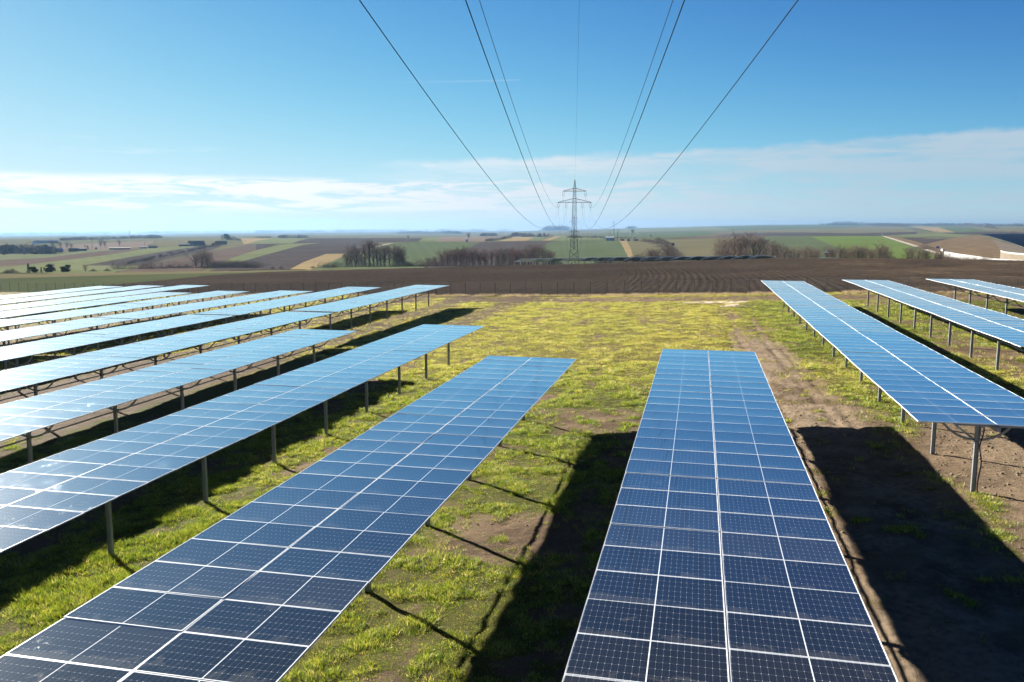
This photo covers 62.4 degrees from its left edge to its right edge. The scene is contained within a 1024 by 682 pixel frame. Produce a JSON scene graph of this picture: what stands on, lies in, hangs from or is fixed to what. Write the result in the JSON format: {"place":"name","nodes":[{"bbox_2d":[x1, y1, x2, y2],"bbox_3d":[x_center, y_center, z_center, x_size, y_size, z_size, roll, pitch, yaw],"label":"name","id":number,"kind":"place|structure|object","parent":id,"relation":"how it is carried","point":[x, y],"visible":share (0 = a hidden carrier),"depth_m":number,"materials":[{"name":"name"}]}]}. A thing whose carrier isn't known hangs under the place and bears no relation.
{"place":"outdoors","nodes":[
{"label":"outdoors","id":0,"kind":"place"},
{"bbox_2d":[0,250,110,259],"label":"field","id":1,"kind":"structure","parent":0,"point":[20,256],"depth_m":740.49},
{"bbox_2d":[0,265,138,272],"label":"meadow","id":2,"kind":"structure","parent":0,"point":[76,269],"depth_m":406.96,"materials":[{"name":"plant"}]},
{"bbox_2d":[103,259,270,268],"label":"undergrowth","id":3,"kind":"object","parent":2,"relation":"on","point":[204,265],"visible":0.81,"depth_m":418.65,"materials":[{"name":"plant"}]},
{"bbox_2d":[0,249,140,266],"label":"field","id":4,"kind":"structure","parent":0,"point":[12,262],"depth_m":652.09,"materials":[{"name":"soil"}]},
{"bbox_2d":[0,246,195,267],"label":"field","id":5,"kind":"structure","parent":0,"point":[87,260],"depth_m":646.36,"materials":[{"name":"plant"}]},
{"bbox_2d":[58,241,153,249],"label":"field","id":6,"kind":"structure","parent":0,"point":[92,246],"depth_m":1133.62,"materials":[{"name":"soil"}]},
{"bbox_2d":[0,272,257,291],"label":"crop field","id":7,"kind":"structure","parent":0,"point":[80,281],"depth_m":214.22,"materials":[{"name":"plant"}]},
{"bbox_2d":[89,245,221,265],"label":"ploughed field","id":8,"kind":"structure","parent":0,"point":[133,258],"depth_m":664.75,"materials":[{"name":"soil"}]},
{"bbox_2d":[125,242,224,263],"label":"wood","id":9,"kind":"object","parent":8,"relation":"on","point":[149,258],"visible":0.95,"depth_m":756.53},
{"bbox_2d":[146,238,219,246],"bbox_3d":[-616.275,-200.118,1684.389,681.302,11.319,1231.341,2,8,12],"label":"field","id":10,"kind":"structure","parent":0,"point":[163,243],"depth_m":1394.44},
{"bbox_2d":[119,244,255,271],"bbox_3d":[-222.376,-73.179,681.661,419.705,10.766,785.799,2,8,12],"label":"ploughed field","id":11,"kind":"structure","parent":0,"point":[224,254],"depth_m":618.73,"materials":[{"name":"soil"}]},
{"bbox_2d":[241,238,270,243],"bbox_3d":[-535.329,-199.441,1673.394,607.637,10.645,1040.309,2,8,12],"label":"field","id":12,"kind":"structure","parent":0,"point":[247,240],"depth_m":1707.39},
{"bbox_2d":[229,243,315,261],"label":"field","id":13,"kind":"structure","parent":0,"point":[257,253],"depth_m":800.81,"materials":[{"name":"soil"}]},
{"bbox_2d":[248,238,307,243],"bbox_3d":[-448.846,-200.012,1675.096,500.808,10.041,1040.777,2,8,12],"label":"field","id":14,"kind":"structure","parent":0,"point":[278,240],"depth_m":1461.33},
{"bbox_2d":[210,242,378,270],"bbox_3d":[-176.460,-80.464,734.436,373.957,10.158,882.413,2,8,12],"label":"ploughed field","id":15,"kind":"structure","parent":0,"point":[289,258],"depth_m":701.17,"materials":[{"name":"soil"}]},
{"bbox_2d":[291,254,342,269],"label":"field","id":16,"kind":"structure","parent":0,"point":[325,258],"depth_m":569.41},
{"bbox_2d":[294,238,421,242],"bbox_3d":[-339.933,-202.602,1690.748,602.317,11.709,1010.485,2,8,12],"label":"ploughed field","id":17,"kind":"structure","parent":0,"point":[330,240],"depth_m":1424.54,"materials":[{"name":"soil"}]},
{"bbox_2d":[311,242,479,269],"bbox_3d":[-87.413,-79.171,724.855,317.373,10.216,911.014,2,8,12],"label":"field","id":18,"kind":"structure","parent":0,"point":[420,251],"depth_m":766.13,"materials":[{"name":"plant"}]},
{"bbox_2d":[363,239,375,263],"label":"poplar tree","id":19,"kind":"object","parent":18,"relation":"on","point":[368,245],"visible":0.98,"depth_m":422.30,"materials":[{"name":"brown plant"}]},
{"bbox_2d":[418,237,439,241],"bbox_3d":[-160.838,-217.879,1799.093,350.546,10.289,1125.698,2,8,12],"label":"field","id":20,"kind":"structure","parent":0,"point":[432,239],"depth_m":1470.55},
{"bbox_2d":[436,236,501,241],"bbox_3d":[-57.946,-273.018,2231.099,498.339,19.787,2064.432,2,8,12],"label":"field","id":21,"kind":"structure","parent":0,"point":[463,239],"depth_m":1460.93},
{"bbox_2d":[424,241,553,267],"bbox_3d":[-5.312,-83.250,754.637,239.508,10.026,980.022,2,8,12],"label":"ploughed field","id":22,"kind":"structure","parent":0,"point":[490,246],"depth_m":918.65,"materials":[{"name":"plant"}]},
{"bbox_2d":[406,256,561,266],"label":"undergrowth","id":23,"kind":"object","parent":22,"relation":"on","point":[456,264],"visible":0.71,"depth_m":404.74,"materials":[{"name":"plant"}]},
{"bbox_2d":[0,291,1023,681],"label":"ground","id":24,"kind":"structure","parent":0,"point":[916,603],"depth_m":30.67,"materials":[{"name":"plant"}]},
{"bbox_2d":[0,319,47,345],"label":"solar tracker","id":25,"kind":"object","parent":24,"relation":"on","point":[6,323],"visible":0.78,"depth_m":77.68,"materials":[{"name":"blue glass"}]},
{"bbox_2d":[0,286,122,307],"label":"solar tracker","id":26,"kind":"object","parent":24,"relation":"on","point":[23,295],"visible":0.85,"depth_m":129.42,"materials":[{"name":"blue glass"}]},
{"bbox_2d":[0,318,134,369],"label":"solar tracker","id":27,"kind":"object","parent":24,"relation":"on","point":[17,334],"visible":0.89,"depth_m":71.44,"materials":[{"name":"blue glass"}]},
{"bbox_2d":[0,285,159,317],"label":"solar tracker","id":28,"kind":"object","parent":24,"relation":"on","point":[54,296],"visible":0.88,"depth_m":121.62,"materials":[{"name":"blue glass"}]},
{"bbox_2d":[0,292,187,328],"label":"solar tracker","id":29,"kind":"object","parent":24,"relation":"on","point":[35,310],"visible":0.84,"depth_m":99.12,"materials":[{"name":"blue glass"}]},
{"bbox_2d":[0,285,209,328],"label":"solar tracker","id":30,"kind":"object","parent":24,"relation":"on","point":[67,300],"visible":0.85,"depth_m":113.13,"materials":[{"name":"blue glass"}]},
{"bbox_2d":[0,314,232,391],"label":"solar tracker","id":31,"kind":"object","parent":24,"relation":"on","point":[16,352],"visible":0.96,"depth_m":63.42,"materials":[{"name":"blue glass"}]},
{"bbox_2d":[11,291,248,336],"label":"solar tracker","id":32,"kind":"object","parent":24,"relation":"on","point":[65,315],"visible":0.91,"depth_m":93.17,"materials":[{"name":"blue glass"}]},
{"bbox_2d":[0,312,332,400],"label":"solar tracker","id":33,"kind":"object","parent":24,"relation":"on","point":[34,375],"visible":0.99,"depth_m":54.23,"materials":[{"name":"blue glass"}]},
{"bbox_2d":[0,294,355,370],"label":"grass","id":34,"kind":"structure","parent":24,"relation":"on","point":[230,318],"depth_m":101.49,"materials":[{"name":"plant"}]},
{"bbox_2d":[0,329,356,463],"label":"solar tracker","id":35,"kind":"object","parent":24,"relation":"on","point":[26,416],"visible":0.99,"depth_m":41.18,"materials":[{"name":"blue glass"}]},
{"bbox_2d":[0,420,368,654],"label":"grass","id":36,"kind":"structure","parent":24,"relation":"on","point":[129,556],"depth_m":28.28,"materials":[{"name":"plant"}]},
{"bbox_2d":[95,290,311,341],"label":"solar tracker","id":37,"kind":"object","parent":24,"relation":"on","point":[155,312],"visible":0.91,"depth_m":91.86,"materials":[{"name":"blue glass"}]},
{"bbox_2d":[0,324,484,555],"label":"solar tracker","id":38,"kind":"object","parent":24,"relation":"on","point":[39,497],"visible":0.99,"depth_m":29.69,"materials":[{"name":"blue glass"}]},
{"bbox_2d":[194,287,380,338],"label":"solar tracker","id":39,"kind":"object","parent":24,"relation":"on","point":[260,307],"visible":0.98,"depth_m":92.59,"materials":[{"name":"blue glass"}]},
{"bbox_2d":[0,356,575,681],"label":"solar tracker","id":40,"kind":"object","parent":24,"relation":"on","point":[270,585],"visible":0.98,"depth_m":17.84,"materials":[{"name":"blue glass"}]},
{"bbox_2d":[291,285,448,329],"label":"solar tracker","id":41,"kind":"object","parent":24,"relation":"on","point":[354,302],"visible":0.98,"depth_m":93.56,"materials":[{"name":"blue glass"}]},
{"bbox_2d":[0,277,1023,295],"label":"wire fence","id":42,"kind":"object","parent":24,"relation":"on","point":[523,285],"visible":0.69,"depth_m":127.50,"materials":[{"name":"metal"}]},
{"bbox_2d":[151,292,1023,360],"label":"grass","id":43,"kind":"structure","parent":24,"relation":"on","point":[696,310],"depth_m":83.66,"materials":[{"name":"plant"}]},
{"bbox_2d":[248,289,982,296],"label":"dry grass","id":44,"kind":"structure","parent":24,"relation":"on","point":[633,294],"depth_m":122.23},
{"bbox_2d":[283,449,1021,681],"bbox_3d":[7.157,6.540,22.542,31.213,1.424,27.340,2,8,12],"label":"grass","id":45,"kind":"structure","parent":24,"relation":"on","point":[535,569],"depth_m":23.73,"materials":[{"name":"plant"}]},
{"bbox_2d":[562,349,897,681],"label":"solar tracker","id":46,"kind":"object","parent":24,"relation":"on","point":[721,559],"visible":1,"depth_m":16.84,"materials":[{"name":"blue glass"}]},
{"bbox_2d":[464,342,1023,664],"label":"soil clods","id":47,"kind":"object","parent":24,"relation":"on","point":[942,615],"visible":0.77,"depth_m":35.03,"materials":[{"name":"soil"}]},
{"bbox_2d":[761,280,1023,492],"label":"solar tracker","id":48,"kind":"object","parent":24,"relation":"on","point":[917,381],"visible":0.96,"depth_m":37.55,"materials":[{"name":"blue glass"}]},
{"bbox_2d":[844,280,1023,369],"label":"solar tracker","id":49,"kind":"object","parent":24,"relation":"on","point":[1002,326],"visible":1,"depth_m":61.76,"materials":[{"name":"blue glass"}]},
{"bbox_2d":[855,293,1023,365],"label":"grass","id":50,"kind":"structure","parent":24,"relation":"on","point":[966,327],"depth_m":84.69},
{"bbox_2d":[928,279,1023,313],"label":"solar tracker","id":51,"kind":"object","parent":24,"relation":"on","point":[1008,292],"visible":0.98,"depth_m":80.75,"materials":[{"name":"blue glass"}]},
{"bbox_2d":[0,224,1023,284],"bbox_3d":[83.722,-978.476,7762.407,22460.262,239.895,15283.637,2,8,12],"label":"terrain","id":52,"kind":"structure","parent":0,"point":[22,239],"depth_m":2820.49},
{"bbox_2d":[0,244,60,253],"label":"wood","id":53,"kind":"object","parent":52,"relation":"on","point":[41,249],"visible":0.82,"depth_m":803.49,"materials":[{"name":"plant"}]},
{"bbox_2d":[59,235,164,240],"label":"wood","id":54,"kind":"object","parent":52,"relation":"on","point":[114,237],"visible":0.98,"depth_m":1913.90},
{"bbox_2d":[0,230,255,234],"bbox_3d":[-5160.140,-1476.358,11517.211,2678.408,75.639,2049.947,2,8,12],"label":"wood","id":55,"kind":"object","parent":52,"relation":"on","point":[54,233],"visible":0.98,"depth_m":11493.42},
{"bbox_2d":[188,240,204,245],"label":"barn","id":56,"kind":"structure","parent":52,"relation":"on","point":[197,242],"depth_m":1066.96,"materials":[{"name":"grey"}]},
{"bbox_2d":[349,244,366,262],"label":"bare tree","id":57,"kind":"object","parent":52,"relation":"on","point":[356,257],"visible":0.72,"depth_m":425.88,"materials":[{"name":"brown plant"}]},
{"bbox_2d":[315,259,411,267],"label":"undergrowth","id":58,"kind":"object","parent":52,"relation":"on","point":[370,265],"visible":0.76,"depth_m":407.00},
{"bbox_2d":[253,228,511,232],"bbox_3d":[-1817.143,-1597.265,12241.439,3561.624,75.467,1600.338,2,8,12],"label":"wood","id":59,"kind":"object","parent":52,"relation":"on","point":[278,231],"visible":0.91,"depth_m":12298.50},
{"bbox_2d":[387,243,404,265],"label":"bare tree","id":60,"kind":"object","parent":52,"relation":"on","point":[393,253],"visible":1,"depth_m":424.03,"materials":[{"name":"brown plant"}]},
{"bbox_2d":[396,231,463,233],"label":"wood","id":61,"kind":"object","parent":52,"relation":"on","point":[426,232],"visible":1,"depth_m":6142.28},
{"bbox_2d":[454,246,468,264],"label":"bare tree","id":62,"kind":"object","parent":52,"relation":"on","point":[461,254],"visible":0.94,"depth_m":426.44,"materials":[{"name":"brown plant"}]},
{"bbox_2d":[520,244,539,262],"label":"bare tree","id":63,"kind":"object","parent":52,"relation":"on","point":[529,249],"visible":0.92,"depth_m":417.58,"materials":[{"name":"brown plant"}]},
{"bbox_2d":[509,232,551,236],"bbox_3d":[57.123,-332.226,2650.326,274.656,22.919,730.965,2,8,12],"label":"wood","id":64,"kind":"object","parent":52,"relation":"on","point":[514,234],"visible":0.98,"depth_m":2393.67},
{"bbox_2d":[538,225,571,230],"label":"wood","id":65,"kind":"object","parent":52,"relation":"on","point":[551,228],"visible":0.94,"depth_m":9371.87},
{"bbox_2d":[557,179,591,263],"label":"power pylon","id":66,"kind":"object","parent":52,"relation":"on","point":[573,214],"visible":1,"depth_m":393.76,"materials":[{"name":"metal"}]},
{"bbox_2d":[359,0,555,227],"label":"overhead wire","id":67,"kind":"object","parent":66,"relation":"attached to","point":[426,93],"visible":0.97,"depth_m":40.56,"materials":[{"name":"black"}]},
{"bbox_2d":[479,0,543,187],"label":"overhead wire","id":68,"kind":"object","parent":66,"relation":"attached to","point":[504,78],"visible":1,"depth_m":59.52,"materials":[{"name":"black"}]},
{"bbox_2d":[465,0,565,227],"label":"overhead wire","id":69,"kind":"object","parent":66,"relation":"attached to","point":[499,93],"visible":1,"depth_m":40.35,"materials":[{"name":"black"}]},
{"bbox_2d":[583,0,684,227],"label":"overhead wire","id":70,"kind":"object","parent":66,"relation":"attached to","point":[650,92],"visible":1,"depth_m":39.84,"materials":[{"name":"black"}]},
{"bbox_2d":[596,1,672,203],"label":"overhead wire","id":71,"kind":"object","parent":66,"relation":"attached to","point":[644,83],"visible":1,"depth_m":59.59,"materials":[{"name":"black"}]},
{"bbox_2d":[593,0,797,228],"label":"overhead wire","id":72,"kind":"object","parent":66,"relation":"attached to","point":[725,96],"visible":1,"depth_m":40.26,"materials":[{"name":"black"}]},
{"bbox_2d":[608,257,643,262],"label":"solar table","id":73,"kind":"object","parent":52,"relation":"on","point":[619,259],"visible":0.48,"depth_m":312.55,"materials":[{"name":"black"}]},
{"bbox_2d":[625,257,662,261],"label":"solar table","id":74,"kind":"object","parent":52,"relation":"on","point":[635,258],"visible":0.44,"depth_m":310.78,"materials":[{"name":"black"}]},
{"bbox_2d":[713,239,734,255],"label":"bare tree","id":75,"kind":"object","parent":52,"relation":"on","point":[726,243],"visible":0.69,"depth_m":444.37,"materials":[{"name":"brown plant"}]},
{"bbox_2d":[712,236,737,255],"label":"bare tree","id":76,"kind":"object","parent":52,"relation":"on","point":[723,245],"visible":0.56,"depth_m":453.57,"materials":[{"name":"brown plant"}]},
{"bbox_2d":[720,231,753,255],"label":"bare tree","id":77,"kind":"object","parent":52,"relation":"on","point":[734,236],"visible":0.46,"depth_m":460.83,"materials":[{"name":"brown plant"}]},
{"bbox_2d":[731,232,751,254],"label":"bare tree","id":78,"kind":"object","parent":52,"relation":"on","point":[737,245],"visible":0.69,"depth_m":456.17,"materials":[{"name":"brown plant"}]},
{"bbox_2d":[736,231,758,255],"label":"bare tree","id":79,"kind":"object","parent":52,"relation":"on","point":[747,241],"visible":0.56,"depth_m":458.56,"materials":[{"name":"brown plant"}]},
{"bbox_2d":[740,232,770,255],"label":"bare tree","id":80,"kind":"object","parent":52,"relation":"on","point":[753,249],"visible":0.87,"depth_m":449.28,"materials":[{"name":"brown plant"}]},
{"bbox_2d":[744,234,770,254],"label":"bare tree","id":81,"kind":"object","parent":52,"relation":"on","point":[759,242],"visible":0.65,"depth_m":451.67,"materials":[{"name":"brown plant"}]},
{"bbox_2d":[748,255,775,258],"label":"solar table","id":82,"kind":"object","parent":52,"relation":"on","point":[761,257],"visible":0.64,"depth_m":287.09,"materials":[{"name":"black"}]},
{"bbox_2d":[832,221,908,226],"bbox_3d":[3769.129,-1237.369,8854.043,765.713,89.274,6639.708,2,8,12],"label":"wood","id":83,"kind":"object","parent":52,"relation":"on","point":[879,224],"visible":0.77,"depth_m":7591.40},
{"bbox_2d":[873,241,888,257],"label":"bare tree","id":84,"kind":"object","parent":52,"relation":"on","point":[879,251],"visible":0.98,"depth_m":310.23,"materials":[{"name":"brown plant"}]},
{"bbox_2d":[863,254,997,259],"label":"undergrowth","id":85,"kind":"object","parent":52,"relation":"on","point":[991,257],"visible":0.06,"depth_m":280.10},
{"bbox_2d":[887,222,1023,225],"bbox_3d":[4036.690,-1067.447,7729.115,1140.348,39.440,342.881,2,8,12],"label":"wood","id":86,"kind":"object","parent":52,"relation":"on","point":[986,224],"visible":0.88,"depth_m":7741.52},
{"bbox_2d":[944,252,1010,259],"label":"concrete wall","id":87,"kind":"structure","parent":52,"relation":"on","point":[957,255],"depth_m":450.46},
{"bbox_2d":[961,222,998,228],"bbox_3d":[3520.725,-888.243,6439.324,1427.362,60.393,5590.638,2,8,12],"label":"wood","id":88,"kind":"object","parent":52,"relation":"on","point":[973,224],"visible":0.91,"depth_m":6128.58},
{"bbox_2d":[1000,250,1023,259],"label":"retaining wall","id":89,"kind":"structure","parent":52,"relation":"on","point":[1011,255],"depth_m":389.27,"materials":[{"name":"concrete"}]},
{"bbox_2d":[0,0,1023,234],"label":"sky","id":90,"kind":"structure","parent":0,"point":[219,116],"materials":[{"name":"blue"}]},
{"bbox_2d":[500,236,533,240],"bbox_3d":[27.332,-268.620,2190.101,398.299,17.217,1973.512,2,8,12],"label":"field","id":91,"kind":"structure","parent":0,"point":[518,238],"depth_m":1422.22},
{"bbox_2d":[68,258,1023,301],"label":"ploughed field","id":92,"kind":"structure","parent":0,"point":[570,276],"depth_m":175.49,"materials":[{"name":"soil"}]},
{"bbox_2d":[550,236,602,240],"bbox_3d":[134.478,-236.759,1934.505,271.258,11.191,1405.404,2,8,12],"label":"field","id":93,"kind":"structure","parent":0,"point":[562,238],"depth_m":1573.55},
{"bbox_2d":[539,239,627,264],"bbox_3d":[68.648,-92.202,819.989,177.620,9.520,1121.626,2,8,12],"label":"field","id":94,"kind":"structure","parent":0,"point":[601,248],"depth_m":826.80,"materials":[{"name":"plant"}]},
{"bbox_2d":[217,357,1023,470],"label":"grass","id":95,"kind":"structure","parent":0,"point":[633,394],"depth_m":46.94,"materials":[{"name":"plant"}]},
{"bbox_2d":[620,241,632,261],"bbox_3d":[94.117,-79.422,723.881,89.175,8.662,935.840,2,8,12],"label":"field","id":96,"kind":"structure","parent":0,"point":[626,247],"depth_m":848.79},
{"bbox_2d":[576,231,714,238],"bbox_3d":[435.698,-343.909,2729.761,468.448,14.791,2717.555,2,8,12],"label":"field","id":97,"kind":"structure","parent":0,"point":[662,235],"depth_m":2737.35,"materials":[{"name":"plant"}]},
{"bbox_2d":[627,240,669,261],"bbox_3d":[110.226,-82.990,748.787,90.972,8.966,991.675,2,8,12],"label":"field","id":98,"kind":"structure","parent":0,"point":[638,247],"depth_m":876.87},
{"bbox_2d":[583,226,735,232],"bbox_3d":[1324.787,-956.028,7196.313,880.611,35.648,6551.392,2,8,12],"label":"field","id":99,"kind":"structure","parent":0,"point":[712,228],"depth_m":5481.52,"materials":[{"name":"plant"}]},
{"bbox_2d":[670,233,767,238],"bbox_3d":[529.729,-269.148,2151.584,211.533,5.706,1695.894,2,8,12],"label":"field","id":100,"kind":"structure","parent":0,"point":[718,235],"depth_m":1887.72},
{"bbox_2d":[666,238,779,260],"bbox_3d":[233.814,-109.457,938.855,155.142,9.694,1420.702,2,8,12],"label":"field","id":101,"kind":"structure","parent":0,"point":[695,247],"depth_m":895.94,"materials":[{"name":"soil"}]},
{"bbox_2d":[713,224,863,230],"bbox_3d":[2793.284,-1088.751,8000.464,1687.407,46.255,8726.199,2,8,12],"label":"field","id":102,"kind":"structure","parent":0,"point":[779,227],"depth_m":6326.09,"materials":[{"name":"plant"}]},
{"bbox_2d":[760,236,842,257],"bbox_3d":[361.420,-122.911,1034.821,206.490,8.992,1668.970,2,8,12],"label":"field","id":103,"kind":"structure","parent":0,"point":[806,241],"depth_m":1011.02,"materials":[{"name":"plant"}]},
{"bbox_2d":[723,232,916,235],"bbox_3d":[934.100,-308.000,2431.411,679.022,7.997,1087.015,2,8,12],"label":"ploughed field","id":104,"kind":"structure","parent":0,"point":[825,234],"depth_m":2318.52,"materials":[{"name":"soil"}]},
{"bbox_2d":[728,227,915,232],"bbox_3d":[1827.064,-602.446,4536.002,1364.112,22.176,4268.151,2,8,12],"label":"field","id":105,"kind":"structure","parent":0,"point":[866,230],"depth_m":3397.59,"materials":[{"name":"plant"}]},
{"bbox_2d":[811,236,937,258],"bbox_3d":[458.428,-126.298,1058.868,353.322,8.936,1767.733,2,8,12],"label":"field","id":106,"kind":"structure","parent":0,"point":[897,248],"depth_m":1017.84,"materials":[{"name":"plant"}]},
{"bbox_2d":[887,236,939,250],"bbox_3d":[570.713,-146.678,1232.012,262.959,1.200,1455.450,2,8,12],"label":"field margin","id":107,"kind":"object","parent":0,"point":[909,241],"visible":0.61,"depth_m":1143.68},
{"bbox_2d":[888,233,967,238],"bbox_3d":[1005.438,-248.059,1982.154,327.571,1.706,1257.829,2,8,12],"label":"field","id":108,"kind":"structure","parent":0,"point":[935,235],"depth_m":1967.41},
{"bbox_2d":[904,236,955,243],"bbox_3d":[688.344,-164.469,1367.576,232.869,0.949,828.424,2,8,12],"label":"ploughed field","id":109,"kind":"structure","parent":0,"point":[925,240],"depth_m":1347.71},
{"bbox_2d":[912,226,951,231],"bbox_3d":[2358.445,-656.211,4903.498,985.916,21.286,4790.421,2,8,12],"label":"field","id":110,"kind":"structure","parent":0,"point":[935,229],"depth_m":3846.22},
{"bbox_2d":[939,226,984,231],"bbox_3d":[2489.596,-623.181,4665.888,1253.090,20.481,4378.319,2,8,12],"label":"field","id":111,"kind":"structure","parent":0,"point":[962,229],"depth_m":3766.32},
{"bbox_2d":[926,235,999,258],"bbox_3d":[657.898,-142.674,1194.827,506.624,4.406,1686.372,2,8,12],"label":"earth bank","id":112,"kind":"structure","parent":0,"point":[977,245],"depth_m":898.92,"materials":[{"name":"soil"}]},
{"bbox_2d":[951,231,1023,233],"bbox_3d":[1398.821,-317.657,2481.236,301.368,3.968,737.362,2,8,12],"label":"ploughed field","id":113,"kind":"structure","parent":0,"point":[988,232],"depth_m":2577.82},
{"bbox_2d":[967,226,1023,231],"bbox_3d":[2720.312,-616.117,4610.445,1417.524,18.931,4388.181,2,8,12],"label":"field","id":114,"kind":"structure","parent":0,"point":[1010,228],"depth_m":4116.63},
{"bbox_2d":[992,239,1023,252],"bbox_3d":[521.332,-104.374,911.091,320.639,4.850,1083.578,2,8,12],"label":"earth bank","id":115,"kind":"structure","parent":0,"point":[1003,246],"depth_m":857.32,"materials":[{"name":"brown soil"}]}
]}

